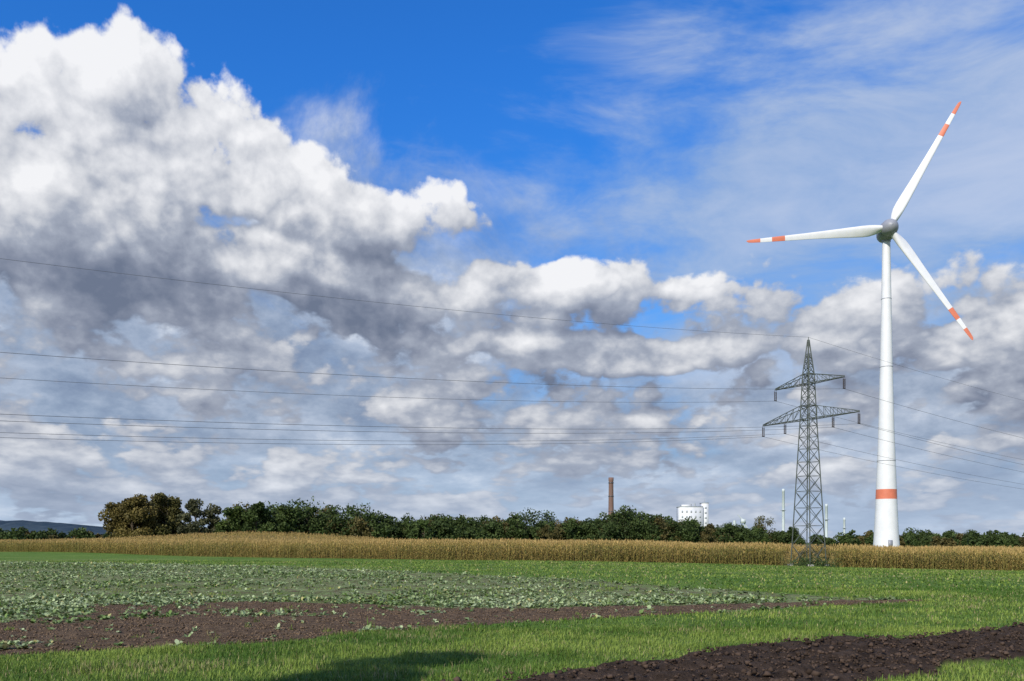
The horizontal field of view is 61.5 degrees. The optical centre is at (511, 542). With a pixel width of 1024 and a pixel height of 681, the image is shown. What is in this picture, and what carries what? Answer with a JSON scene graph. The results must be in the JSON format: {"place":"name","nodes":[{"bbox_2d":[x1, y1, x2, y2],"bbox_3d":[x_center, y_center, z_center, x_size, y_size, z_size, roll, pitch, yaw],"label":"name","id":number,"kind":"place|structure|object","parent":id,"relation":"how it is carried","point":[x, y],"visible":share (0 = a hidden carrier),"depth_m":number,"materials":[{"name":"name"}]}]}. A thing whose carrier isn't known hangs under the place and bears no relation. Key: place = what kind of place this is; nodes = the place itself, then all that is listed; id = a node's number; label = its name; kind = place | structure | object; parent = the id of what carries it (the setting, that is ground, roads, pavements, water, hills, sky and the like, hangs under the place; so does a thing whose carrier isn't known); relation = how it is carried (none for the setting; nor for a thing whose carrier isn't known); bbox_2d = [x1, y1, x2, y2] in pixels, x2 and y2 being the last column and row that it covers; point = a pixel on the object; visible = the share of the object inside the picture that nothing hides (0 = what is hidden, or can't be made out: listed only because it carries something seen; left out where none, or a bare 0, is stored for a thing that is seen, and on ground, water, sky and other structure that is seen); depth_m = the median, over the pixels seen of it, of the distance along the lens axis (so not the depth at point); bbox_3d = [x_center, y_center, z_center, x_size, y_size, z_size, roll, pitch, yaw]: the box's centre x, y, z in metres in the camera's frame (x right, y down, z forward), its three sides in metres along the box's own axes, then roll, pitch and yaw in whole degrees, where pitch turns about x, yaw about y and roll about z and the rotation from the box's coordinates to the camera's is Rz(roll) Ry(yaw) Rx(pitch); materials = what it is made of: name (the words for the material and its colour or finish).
{"place":"outdoors","nodes":[
{"label":"outdoors","id":0,"kind":"place"},
{"bbox_2d":[0,520,106,537],"bbox_3d":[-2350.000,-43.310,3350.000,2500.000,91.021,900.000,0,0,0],"label":"wooded hills","id":1,"kind":"structure","parent":0,"point":[30,526],"depth_m":3099.85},
{"bbox_2d":[0,543,1023,680],"bbox_3d":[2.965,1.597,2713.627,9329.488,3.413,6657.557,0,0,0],"label":"ground","id":2,"kind":"structure","parent":0,"point":[639,670],"depth_m":24.30,"materials":[{"name":"green plant"}]},
{"bbox_2d":[97,502,134,538],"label":"autumn oak tree","id":3,"kind":"object","parent":2,"relation":"on","point":[114,516],"visible":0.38,"depth_m":350.79,"materials":[{"name":"brown plant"}]},
{"bbox_2d":[112,493,160,538],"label":"autumn oak tree","id":4,"kind":"object","parent":2,"relation":"on","point":[134,513],"visible":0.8,"depth_m":346.02,"materials":[{"name":"green plant"}]},
{"bbox_2d":[149,492,172,534],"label":"autumn oak tree","id":5,"kind":"object","parent":2,"relation":"on","point":[151,496],"visible":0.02,"depth_m":364.48,"materials":[{"name":"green plant"}]},
{"bbox_2d":[140,493,186,537],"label":"autumn oak tree","id":6,"kind":"object","parent":2,"relation":"on","point":[171,508],"visible":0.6,"depth_m":358.07,"materials":[{"name":"green plant"}]},
{"bbox_2d":[176,498,209,534],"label":"birch tree","id":7,"kind":"object","parent":2,"relation":"on","point":[192,506],"visible":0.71,"depth_m":350.14,"materials":[{"name":"green plant"}]},
{"bbox_2d":[199,503,222,534],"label":"birch tree","id":8,"kind":"object","parent":2,"relation":"on","point":[211,519],"visible":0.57,"depth_m":354.28,"materials":[{"name":"green plant"}]},
{"bbox_2d":[212,506,245,535],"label":"lime tree","id":9,"kind":"object","parent":2,"relation":"on","point":[235,521],"visible":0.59,"depth_m":347.02,"materials":[{"name":"green plant"}]},
{"bbox_2d":[241,501,276,534],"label":"lime tree","id":10,"kind":"object","parent":2,"relation":"on","point":[258,511],"visible":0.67,"depth_m":345.56,"materials":[{"name":"green plant"}]},
{"bbox_2d":[273,503,300,535],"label":"lime tree","id":11,"kind":"object","parent":2,"relation":"on","point":[287,520],"visible":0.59,"depth_m":350.25,"materials":[{"name":"green plant"}]},
{"bbox_2d":[0,560,906,649],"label":"leafy crop plants","id":12,"kind":"object","parent":2,"relation":"on","point":[65,602],"visible":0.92,"depth_m":34.02,"materials":[{"name":"green plant"}]},
{"bbox_2d":[0,496,1023,546],"bbox_3d":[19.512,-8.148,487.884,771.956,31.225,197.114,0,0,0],"label":"distant treeline","id":13,"kind":"object","parent":2,"relation":"on","point":[624,524],"visible":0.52,"depth_m":455.12,"materials":[{"name":"green plant"}]},
{"bbox_2d":[0,599,1023,680],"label":"soil clods","id":14,"kind":"object","parent":2,"relation":"on","point":[811,672],"visible":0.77,"depth_m":19.48,"materials":[{"name":"brown soil"}]},
{"bbox_2d":[608,477,613,514],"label":"brick chimney","id":15,"kind":"object","parent":2,"relation":"on","point":[611,499],"visible":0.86,"depth_m":897.75,"materials":[{"name":"brown brick"}]},
{"bbox_2d":[733,515,747,527],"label":"loading crane","id":16,"kind":"object","parent":2,"relation":"on","point":[741,521],"visible":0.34,"depth_m":599.16,"materials":[{"name":"metal"}]},
{"bbox_2d":[781,489,784,530],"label":"steel chimney","id":17,"kind":"object","parent":2,"relation":"on","point":[783,510],"visible":0.74,"depth_m":599.33,"materials":[{"name":"silver metal"}]},
{"bbox_2d":[762,337,860,566],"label":"lattice pylon","id":18,"kind":"object","parent":2,"relation":"on","point":[807,406],"visible":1,"depth_m":101.77,"materials":[{"name":"grey metal"}]},
{"bbox_2d":[0,258,1023,488],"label":"overhead power line","id":19,"kind":"object","parent":18,"relation":"attached to","point":[434,398],"visible":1,"depth_m":74.25,"materials":[{"name":"metal"}]},
{"bbox_2d":[783,552,841,566],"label":"bramble bush","id":20,"kind":"object","parent":2,"relation":"on","point":[805,563],"visible":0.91,"depth_m":100.20,"materials":[{"name":"green plant"}]},
{"bbox_2d":[824,504,828,536],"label":"steel chimney","id":21,"kind":"object","parent":2,"relation":"on","point":[826,519],"visible":0.79,"depth_m":599.22,"materials":[{"name":"silver metal"}]},
{"bbox_2d":[843,518,844,532],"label":"steel chimney","id":22,"kind":"object","parent":2,"relation":"on","point":[843,525],"visible":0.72,"depth_m":599.52,"materials":[{"name":"silver metal"}]},
{"bbox_2d":[747,101,972,546],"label":"wind turbine","id":23,"kind":"object","parent":2,"relation":"on","point":[886,528],"visible":0.97,"depth_m":263.79,"materials":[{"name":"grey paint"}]},
{"bbox_2d":[0,559,1023,680],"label":"field grass","id":24,"kind":"structure","parent":0,"point":[248,648],"depth_m":19.85,"materials":[{"name":"green plant"}]},
{"bbox_2d":[0,531,1023,570],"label":"maize field","id":25,"kind":"structure","parent":0,"point":[165,543],"depth_m":110.22,"materials":[{"name":"beige plant"}]},
{"bbox_2d":[0,0,1023,542],"label":"sky","id":26,"kind":"structure","parent":0,"point":[608,162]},
{"bbox_2d":[677,503,708,526],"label":"walls","id":27,"kind":"structure","parent":0,"point":[697,514],"depth_m":892.00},
{"bbox_2d":[676,499,704,507],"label":"roof edges","id":28,"kind":"object","parent":27,"relation":"on","point":[692,506],"visible":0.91,"depth_m":891.70,"materials":[{"name":"grey metal"}]},
{"bbox_2d":[682,507,706,523],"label":"windows","id":29,"kind":"structure","parent":27,"relation":"attached to","point":[695,516],"depth_m":891.88,"materials":[{"name":"grey glass"}]}
]}

